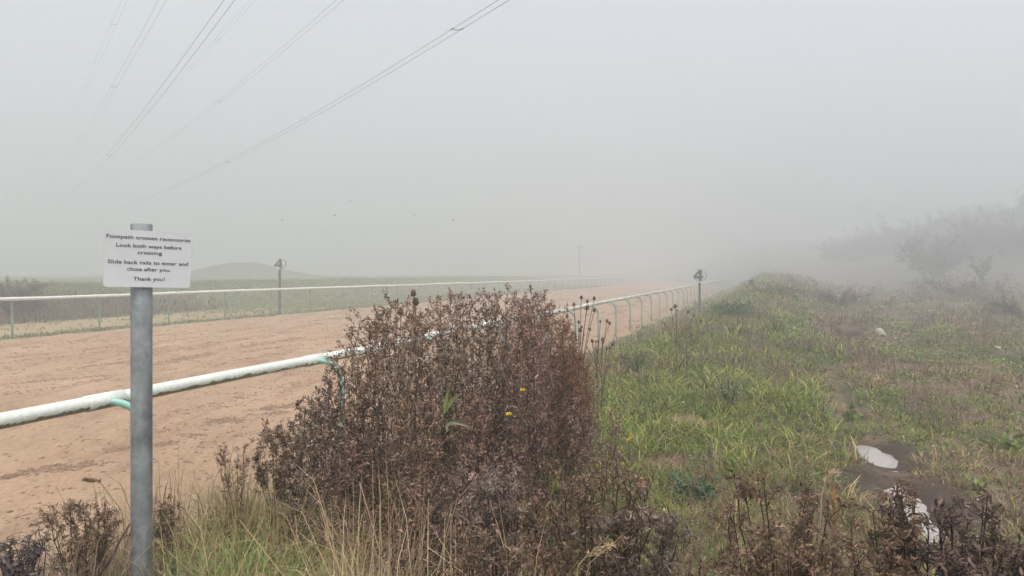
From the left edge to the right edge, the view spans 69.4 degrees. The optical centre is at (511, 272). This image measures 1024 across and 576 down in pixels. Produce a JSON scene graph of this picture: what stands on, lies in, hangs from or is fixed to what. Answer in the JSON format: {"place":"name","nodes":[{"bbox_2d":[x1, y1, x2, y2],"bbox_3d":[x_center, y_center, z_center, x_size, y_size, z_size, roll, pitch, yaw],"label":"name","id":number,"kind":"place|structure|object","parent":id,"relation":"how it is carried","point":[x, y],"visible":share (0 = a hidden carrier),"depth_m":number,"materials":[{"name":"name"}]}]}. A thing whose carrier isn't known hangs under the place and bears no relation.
{"place":"outdoors","nodes":[
{"label":"outdoors","id":0,"kind":"place"},
{"bbox_2d":[45,0,127,161],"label":"overhead cable","id":1,"kind":"object","parent":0,"point":[93,64],"visible":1,"depth_m":76.73,"materials":[{"name":"grey metal"}]},
{"bbox_2d":[44,0,165,186],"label":"overhead cable","id":2,"kind":"object","parent":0,"point":[116,77],"visible":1,"depth_m":63.60,"materials":[{"name":"grey metal"}]},
{"bbox_2d":[42,0,234,210],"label":"overhead cable","id":3,"kind":"object","parent":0,"point":[162,84],"visible":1,"depth_m":44.80,"materials":[{"name":"grey metal"}]},
{"bbox_2d":[98,1,254,152],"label":"overhead cable","id":4,"kind":"object","parent":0,"point":[196,63],"visible":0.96,"depth_m":81.11,"materials":[{"name":"grey metal"}]},
{"bbox_2d":[91,0,342,184],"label":"overhead cable","id":5,"kind":"object","parent":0,"point":[242,80],"visible":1,"depth_m":65.86,"materials":[{"name":"grey metal"}]},
{"bbox_2d":[95,0,508,211],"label":"overhead cable","id":6,"kind":"object","parent":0,"point":[352,90],"visible":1,"depth_m":44.66,"materials":[{"name":"grey metal"}]},
{"bbox_2d":[0,276,612,339],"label":"bank grass","id":7,"kind":"structure","parent":0,"point":[49,314],"depth_m":42.04,"materials":[{"name":"green plant"}]},
{"bbox_2d":[0,253,746,575],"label":"sand track","id":8,"kind":"structure","parent":0,"point":[28,446],"depth_m":12.87,"materials":[{"name":"brown sand"}]},
{"bbox_2d":[0,227,1023,575],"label":"ground","id":9,"kind":"structure","parent":0,"point":[800,257],"depth_m":17.82,"materials":[{"name":"green plant"}]},
{"bbox_2d":[0,522,54,575],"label":"dead ragwort","id":10,"kind":"object","parent":9,"relation":"on","point":[5,567],"visible":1,"depth_m":2.00,"materials":[{"name":"brown plant"}]},
{"bbox_2d":[0,274,56,315],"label":"shrub","id":11,"kind":"object","parent":9,"relation":"on","point":[18,292],"visible":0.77,"depth_m":29.31,"materials":[{"name":"grey plant"}]},
{"bbox_2d":[14,292,52,312],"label":"shrub","id":12,"kind":"object","parent":9,"relation":"on","point":[30,307],"visible":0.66,"depth_m":30.40,"materials":[{"name":"grey plant"}]},
{"bbox_2d":[29,518,93,567],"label":"grass stalk","id":13,"kind":"object","parent":9,"relation":"on","point":[34,524],"depth_m":2.90,"materials":[{"name":"brown plant"}]},
{"bbox_2d":[37,497,129,575],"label":"dead ragwort","id":14,"kind":"object","parent":9,"relation":"on","point":[101,546],"visible":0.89,"depth_m":2.69,"materials":[{"name":"brown plant"}]},
{"bbox_2d":[81,477,124,551],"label":"grass stalk","id":15,"kind":"object","parent":9,"relation":"on","point":[88,479],"depth_m":3.10,"materials":[{"name":"brown plant"}]},
{"bbox_2d":[103,223,191,575],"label":"footpath sign","id":16,"kind":"object","parent":9,"relation":"on","point":[141,260],"visible":1,"depth_m":2.73,"materials":[{"name":"metal"}]},
{"bbox_2d":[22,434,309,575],"bbox_3d":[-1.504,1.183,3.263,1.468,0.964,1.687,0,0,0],"label":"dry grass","id":17,"kind":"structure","parent":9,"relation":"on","point":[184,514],"depth_m":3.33,"materials":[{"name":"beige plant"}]},
{"bbox_2d":[153,493,185,574],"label":"dead ragwort","id":18,"kind":"object","parent":9,"relation":"on","point":[167,532],"visible":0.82,"depth_m":3.00,"materials":[{"name":"brown plant"}]},
{"bbox_2d":[213,441,253,552],"bbox_3d":[-1.282,1.172,3.393,0.234,0.806,0.190,0,0,26],"label":"dead ragwort","id":19,"kind":"object","parent":9,"relation":"on","point":[224,462],"visible":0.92,"depth_m":3.41,"materials":[{"name":"brown plant"}]},
{"bbox_2d":[0,450,477,575],"bbox_3d":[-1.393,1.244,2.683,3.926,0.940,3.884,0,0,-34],"label":"dry grass","id":20,"kind":"structure","parent":9,"relation":"on","point":[91,566],"depth_m":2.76,"materials":[{"name":"beige plant"}]},
{"bbox_2d":[96,524,130,575],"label":"stick","id":21,"kind":"object","parent":20,"relation":"on","point":[111,556],"visible":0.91,"depth_m":2.54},
{"bbox_2d":[243,418,292,531],"bbox_3d":[-1.135,1.121,3.522,0.227,0.876,0.238,0,0,0],"label":"dead ragwort","id":22,"kind":"object","parent":9,"relation":"on","point":[259,469],"visible":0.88,"depth_m":3.50,"materials":[{"name":"brown plant"}]},
{"bbox_2d":[273,258,285,314],"bbox_3d":[-10.802,0.750,34.391,0.560,2.900,0.091,0,0,-22],"label":"furlong marker","id":23,"kind":"object","parent":9,"relation":"on","point":[279,264],"visible":0.99,"depth_m":34.36,"materials":[{"name":"grey"}]},
{"bbox_2d":[41,519,529,575],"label":"green grass","id":24,"kind":"structure","parent":9,"relation":"on","point":[250,566],"depth_m":3.02,"materials":[{"name":"plant"}]},
{"bbox_2d":[266,366,358,560],"bbox_3d":[-0.946,1.021,3.541,0.400,1.122,0.866,0,0,-28],"label":"dead weed clump","id":25,"kind":"object","parent":9,"relation":"on","point":[306,443],"visible":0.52,"depth_m":3.46,"materials":[{"name":"brown plant"}]},
{"bbox_2d":[0,276,651,338],"bbox_3d":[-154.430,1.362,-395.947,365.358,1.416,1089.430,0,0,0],"label":"running rail","id":26,"kind":"object","parent":9,"relation":"on","point":[99,296],"visible":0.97,"depth_m":30.86,"materials":[{"name":"white plastic"}]},
{"bbox_2d":[293,307,404,560],"bbox_3d":[-0.833,0.883,4.063,0.611,1.400,1.091,0,0,0],"label":"dead weed clump","id":27,"kind":"object","parent":9,"relation":"on","point":[362,388],"visible":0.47,"depth_m":3.78,"materials":[{"name":"brown plant"}]},
{"bbox_2d":[0,278,731,454],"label":"running rail","id":28,"kind":"object","parent":9,"relation":"on","point":[88,403],"visible":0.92,"depth_m":6.88,"materials":[{"name":"white plastic"}]},
{"bbox_2d":[398,307,406,478],"bbox_3d":[-0.677,0.891,4.517,0.070,1.359,0.090,0,0,0],"label":"teasel","id":29,"kind":"object","parent":9,"relation":"on","point":[399,312],"visible":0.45,"depth_m":4.53,"materials":[{"name":"brown plant"}]},
{"bbox_2d":[409,289,420,421],"bbox_3d":[-0.595,0.823,4.550,0.085,1.446,0.160,0,0,0],"label":"teasel","id":30,"kind":"object","parent":9,"relation":"on","point":[415,299],"visible":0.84,"depth_m":4.51,"materials":[{"name":"brown plant"}]},
{"bbox_2d":[359,287,473,568],"bbox_3d":[-0.491,0.831,4.213,0.757,1.516,1.306,0,0,-13],"label":"dead weed clump","id":31,"kind":"object","parent":9,"relation":"on","point":[396,398],"visible":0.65,"depth_m":3.95,"materials":[{"name":"brown plant"}]},
{"bbox_2d":[262,359,588,575],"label":"dead weed clump","id":32,"kind":"object","parent":9,"relation":"on","point":[472,429],"visible":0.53,"depth_m":3.43,"materials":[{"name":"brown plant"}]},
{"bbox_2d":[198,421,716,575],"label":"dry grass","id":33,"kind":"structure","parent":9,"relation":"on","point":[363,564],"depth_m":2.42,"materials":[{"name":"beige plant"}]},
{"bbox_2d":[367,440,548,575],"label":"dead weed clump","id":34,"kind":"object","parent":9,"relation":"on","point":[441,508],"visible":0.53,"depth_m":2.58,"materials":[{"name":"brown plant"}]},
{"bbox_2d":[443,388,449,412],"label":"reed leaf","id":35,"kind":"object","parent":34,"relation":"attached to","point":[445,401],"visible":1,"depth_m":2.94,"materials":[{"name":"green plant"}]},
{"bbox_2d":[445,393,461,411],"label":"reed leaf","id":36,"kind":"object","parent":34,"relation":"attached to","point":[451,400],"visible":1,"depth_m":2.94,"materials":[{"name":"green plant"}]},
{"bbox_2d":[445,421,468,429],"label":"reed leaf","id":37,"kind":"object","parent":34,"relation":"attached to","point":[452,423],"visible":1,"depth_m":2.94,"materials":[{"name":"green plant"}]},
{"bbox_2d":[429,517,536,575],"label":"dead ragwort","id":38,"kind":"object","parent":9,"relation":"on","point":[470,554],"visible":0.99,"depth_m":1.73,"materials":[{"name":"brown plant"}]},
{"bbox_2d":[435,283,555,540],"bbox_3d":[-0.132,0.807,4.471,0.781,1.509,1.518,0,0,0],"label":"dead weed clump","id":39,"kind":"object","parent":9,"relation":"on","point":[494,369],"visible":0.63,"depth_m":4.06,"materials":[{"name":"brown plant"}]},
{"bbox_2d":[454,460,537,575],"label":"dead ragwort","id":40,"kind":"object","parent":9,"relation":"on","point":[491,485],"visible":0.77,"depth_m":2.31,"materials":[{"name":"brown plant"}]},
{"bbox_2d":[505,412,511,485],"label":"yellow flower","id":41,"kind":"object","parent":9,"relation":"on","point":[509,413],"visible":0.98,"depth_m":3.11,"materials":[{"name":"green plant"}]},
{"bbox_2d":[519,388,525,450],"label":"yellow flower","id":42,"kind":"object","parent":9,"relation":"on","point":[522,390],"visible":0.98,"depth_m":3.54,"materials":[{"name":"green plant"}]},
{"bbox_2d":[45,270,1023,575],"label":"dead stalks","id":43,"kind":"object","parent":9,"relation":"on","point":[857,352],"visible":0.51,"depth_m":11.80,"materials":[{"name":"brown plant"}]},
{"bbox_2d":[499,289,604,480],"bbox_3d":[0.272,0.844,5.608,0.981,1.457,1.582,0,0,0],"label":"dead weed clump","id":44,"kind":"object","parent":9,"relation":"on","point":[558,380],"visible":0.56,"depth_m":5.37,"materials":[{"name":"brown plant"}]},
{"bbox_2d":[112,272,1023,575],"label":"bank grass","id":45,"kind":"structure","parent":9,"relation":"on","point":[696,428],"depth_m":7.75,"materials":[{"name":"green plant"}]},
{"bbox_2d":[575,246,583,275],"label":"telegraph pole","id":46,"kind":"object","parent":9,"relation":"on","point":[579,247],"visible":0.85,"depth_m":157.88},
{"bbox_2d":[566,295,595,384],"bbox_3d":[0.714,0.862,7.595,0.310,1.272,0.253,0,0,-16],"label":"teasel","id":47,"kind":"object","parent":9,"relation":"on","point":[586,309],"visible":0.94,"depth_m":7.58,"materials":[{"name":"brown plant"}]},
{"bbox_2d":[509,460,662,575],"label":"dead ragwort","id":48,"kind":"object","parent":9,"relation":"on","point":[584,482],"visible":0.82,"depth_m":2.09,"materials":[{"name":"brown plant"}]},
{"bbox_2d":[557,375,634,537],"bbox_3d":[0.530,1.147,4.746,0.581,0.886,1.698,0,0,0],"label":"dead weed clump","id":49,"kind":"object","parent":9,"relation":"on","point":[592,460],"visible":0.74,"depth_m":4.58,"materials":[{"name":"brown plant"}]},
{"bbox_2d":[576,540,616,575],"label":"grass stalk","id":50,"kind":"object","parent":9,"relation":"on","point":[598,548],"depth_m":1.75,"materials":[{"name":"beige plant"}]},
{"bbox_2d":[586,337,613,420],"bbox_3d":[0.870,1.070,7.213,0.168,0.872,0.279,0,0,45],"label":"teasel","id":51,"kind":"object","parent":9,"relation":"on","point":[604,378],"visible":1,"depth_m":7.21,"materials":[{"name":"brown plant"}]},
{"bbox_2d":[591,319,610,401],"bbox_3d":[0.941,0.997,7.935,0.291,1.009,0.169,0,0,-23],"label":"teasel","id":52,"kind":"object","parent":9,"relation":"on","point":[592,341],"visible":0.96,"depth_m":7.90,"materials":[{"name":"brown plant"}]},
{"bbox_2d":[564,491,697,575],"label":"dead ragwort","id":53,"kind":"object","parent":9,"relation":"on","point":[660,563],"visible":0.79,"depth_m":2.01,"materials":[{"name":"brown plant"}]},
{"bbox_2d":[620,350,653,373],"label":"leafy weed","id":54,"kind":"object","parent":9,"relation":"on","point":[639,361],"visible":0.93,"depth_m":10.58,"materials":[{"name":"green plant"}]},
{"bbox_2d":[662,304,693,372],"bbox_3d":[2.338,0.952,10.435,0.436,1.024,0.248,0,0,24],"label":"teasel","id":55,"kind":"object","parent":9,"relation":"on","point":[664,324],"visible":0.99,"depth_m":10.47,"materials":[{"name":"brown plant"}]},
{"bbox_2d":[683,320,701,377],"bbox_3d":[2.339,1.033,9.588,0.224,0.856,0.204,0,0,43],"label":"teasel","id":56,"kind":"object","parent":9,"relation":"on","point":[691,334],"visible":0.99,"depth_m":9.58,"materials":[{"name":"brown plant"}]},
{"bbox_2d":[670,473,718,508],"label":"leafy weed","id":57,"kind":"object","parent":9,"relation":"on","point":[696,495],"visible":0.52,"depth_m":4.81,"materials":[{"name":"green plant"}]},
{"bbox_2d":[693,268,706,313],"bbox_3d":[7.685,0.922,30.290,0.560,2.204,0.074,0,0,15],"label":"furlong marker","id":58,"kind":"object","parent":9,"relation":"on","point":[699,274],"visible":0.98,"depth_m":30.27,"materials":[{"name":"grey"}]},
{"bbox_2d":[666,543,754,575],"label":"dead ragwort","id":59,"kind":"object","parent":9,"relation":"on","point":[729,547],"visible":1,"depth_m":1.81,"materials":[{"name":"brown plant"}]},
{"bbox_2d":[708,366,744,409],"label":"leafy weed","id":60,"kind":"object","parent":9,"relation":"on","point":[725,394],"visible":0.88,"depth_m":7.89,"materials":[{"name":"green plant"}]},
{"bbox_2d":[702,297,758,318],"bbox_3d":[5.615,0.950,18.829,1.425,0.667,1.716,0,0,32],"label":"nettle patch","id":61,"kind":"object","parent":9,"relation":"on","point":[727,308],"visible":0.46,"depth_m":18.79,"materials":[{"name":"green plant"}]},
{"bbox_2d":[736,278,809,294],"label":"scrub","id":62,"kind":"object","parent":9,"relation":"on","point":[772,289],"visible":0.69,"depth_m":29.89,"materials":[{"name":"green plant"}]},
{"bbox_2d":[704,466,850,575],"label":"dead ragwort","id":63,"kind":"object","parent":9,"relation":"on","point":[800,529],"visible":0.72,"depth_m":1.93,"materials":[{"name":"brown plant"}]},
{"bbox_2d":[745,523,858,575],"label":"dead ragwort","id":64,"kind":"object","parent":9,"relation":"on","point":[835,555],"visible":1,"depth_m":1.70,"materials":[{"name":"brown plant"}]},
{"bbox_2d":[815,468,840,575],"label":"grass stalk","id":65,"kind":"object","parent":9,"relation":"on","point":[830,473],"depth_m":1.90,"materials":[{"name":"beige plant"}]},
{"bbox_2d":[829,484,838,563],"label":"grass stalk","id":66,"kind":"object","parent":9,"relation":"on","point":[833,497],"depth_m":1.95,"materials":[{"name":"brown plant"}]},
{"bbox_2d":[833,325,862,337],"bbox_3d":[8.964,1.638,19.778,0.695,0.480,0.690,0,0,0],"label":"soil heap","id":67,"kind":"object","parent":9,"relation":"on","point":[854,330],"visible":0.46,"depth_m":19.54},
{"bbox_2d":[796,282,902,306],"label":"scrub","id":68,"kind":"object","parent":9,"relation":"on","point":[829,298],"visible":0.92,"depth_m":31.64,"materials":[{"name":"grey plant"}]},
{"bbox_2d":[830,317,871,333],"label":"scrub","id":69,"kind":"object","parent":9,"relation":"on","point":[850,325],"visible":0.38,"depth_m":19.95,"materials":[{"name":"grey plant"}]},
{"bbox_2d":[810,233,896,260],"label":"hillside tree","id":70,"kind":"object","parent":9,"relation":"on","point":[832,252],"visible":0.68,"depth_m":128.56,"materials":[{"name":"grey plant"}]},
{"bbox_2d":[842,403,866,420],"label":"dock plant","id":71,"kind":"object","parent":9,"relation":"on","point":[846,414],"visible":0.9,"depth_m":8.31,"materials":[{"name":"green plant"}]},
{"bbox_2d":[812,510,918,575],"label":"dead ragwort","id":72,"kind":"object","parent":9,"relation":"on","point":[856,565],"visible":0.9,"depth_m":1.80,"materials":[{"name":"brown plant"}]},
{"bbox_2d":[833,230,916,256],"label":"hillside tree","id":73,"kind":"object","parent":9,"relation":"on","point":[875,251],"visible":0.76,"depth_m":123.73,"materials":[{"name":"grey plant"}]},
{"bbox_2d":[855,445,897,471],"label":"puddle water","id":74,"kind":"structure","parent":9,"relation":"on","point":[886,460],"depth_m":6.81,"materials":[{"name":"beige liquid"}]},
{"bbox_2d":[875,328,886,335],"bbox_3d":[9.853,1.629,19.777,0.321,0.316,0.216,0,0,0],"label":"pale rock","id":75,"kind":"object","parent":9,"relation":"on","point":[879,331],"visible":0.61,"depth_m":19.70,"materials":[{"name":"beige stone"}]},
{"bbox_2d":[841,473,932,575],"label":"dead ragwort","id":76,"kind":"object","parent":9,"relation":"on","point":[911,502],"visible":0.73,"depth_m":1.85,"materials":[{"name":"brown plant"}]},
{"bbox_2d":[854,221,927,246],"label":"hillside tree","id":77,"kind":"object","parent":9,"relation":"on","point":[881,237],"visible":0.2,"depth_m":127.09,"materials":[{"name":"grey plant"}]},
{"bbox_2d":[764,292,1023,575],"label":"soil lumps","id":78,"kind":"object","parent":9,"relation":"on","point":[906,378],"visible":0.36,"depth_m":11.22,"materials":[{"name":"brown soil"}]},
{"bbox_2d":[787,288,1023,550],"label":"leaf litter","id":79,"kind":"object","parent":9,"relation":"on","point":[939,401],"visible":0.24,"depth_m":9.78,"materials":[{"name":"brown plant"}]},
{"bbox_2d":[884,485,947,542],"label":"puddle water","id":80,"kind":"structure","parent":9,"relation":"on","point":[923,508],"depth_m":5.23,"materials":[{"name":"beige liquid"}]},
{"bbox_2d":[876,212,972,245],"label":"hillside tree","id":81,"kind":"object","parent":9,"relation":"on","point":[937,230],"visible":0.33,"depth_m":121.64,"materials":[{"name":"grey plant"}]},
{"bbox_2d":[892,234,972,282],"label":"hawthorn bush","id":82,"kind":"object","parent":9,"relation":"on","point":[919,261],"visible":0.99,"depth_m":73.42,"materials":[{"name":"grey plant"}]},
{"bbox_2d":[902,206,989,236],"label":"hillside tree","id":83,"kind":"object","parent":9,"relation":"on","point":[930,221],"visible":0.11,"depth_m":123.62,"materials":[{"name":"grey plant"}]},
{"bbox_2d":[871,482,1023,575],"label":"dead ragwort","id":84,"kind":"object","parent":9,"relation":"on","point":[962,562],"visible":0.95,"depth_m":1.82,"materials":[{"name":"brown plant"}]},
{"bbox_2d":[898,224,996,261],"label":"hillside tree","id":85,"kind":"object","parent":9,"relation":"on","point":[926,244],"visible":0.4,"depth_m":90.56,"materials":[{"name":"grey plant"}]},
{"bbox_2d":[895,255,1023,299],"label":"scrub","id":86,"kind":"object","parent":9,"relation":"on","point":[959,292],"visible":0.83,"depth_m":41.37,"materials":[{"name":"grey plant"}]},
{"bbox_2d":[960,469,989,494],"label":"dock plant","id":87,"kind":"object","parent":9,"relation":"on","point":[976,480],"visible":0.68,"depth_m":5.47,"materials":[{"name":"green plant"}]},
{"bbox_2d":[930,201,1023,234],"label":"hillside tree","id":88,"kind":"object","parent":9,"relation":"on","point":[951,220],"visible":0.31,"depth_m":117.69,"materials":[{"name":"grey plant"}]},
{"bbox_2d":[968,254,992,283],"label":"hawthorn bush","id":89,"kind":"object","parent":9,"relation":"on","point":[985,267],"visible":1,"depth_m":65.99,"materials":[{"name":"grey plant"}]},
{"bbox_2d":[942,213,1023,258],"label":"hillside tree","id":90,"kind":"object","parent":9,"relation":"on","point":[1004,241],"visible":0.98,"depth_m":86.58,"materials":[{"name":"grey plant"}]},
{"bbox_2d":[957,190,1023,228],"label":"hillside tree","id":91,"kind":"object","parent":9,"relation":"on","point":[984,212],"visible":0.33,"depth_m":115.98,"materials":[{"name":"grey plant"}]},
{"bbox_2d":[969,290,1023,318],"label":"scrub","id":92,"kind":"object","parent":9,"relation":"on","point":[1008,308],"visible":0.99,"depth_m":25.96,"materials":[{"name":"grey plant"}]},
{"bbox_2d":[971,191,1023,224],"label":"hillside tree","id":93,"kind":"object","parent":9,"relation":"on","point":[1020,209],"visible":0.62,"depth_m":114.05,"materials":[{"name":"grey plant"}]},
{"bbox_2d":[975,537,1023,575],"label":"dead ragwort","id":94,"kind":"object","parent":9,"relation":"on","point":[1006,561],"visible":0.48,"depth_m":1.81,"materials":[{"name":"brown plant"}]},
{"bbox_2d":[978,429,1023,456],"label":"dock plant","id":95,"kind":"object","parent":9,"relation":"on","point":[1003,443],"visible":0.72,"depth_m":6.64,"materials":[{"name":"green plant"}]},
{"bbox_2d":[0,0,1023,273],"label":"sky","id":96,"kind":"structure","parent":0,"point":[634,134],"materials":[{"name":"grey"}]}
]}

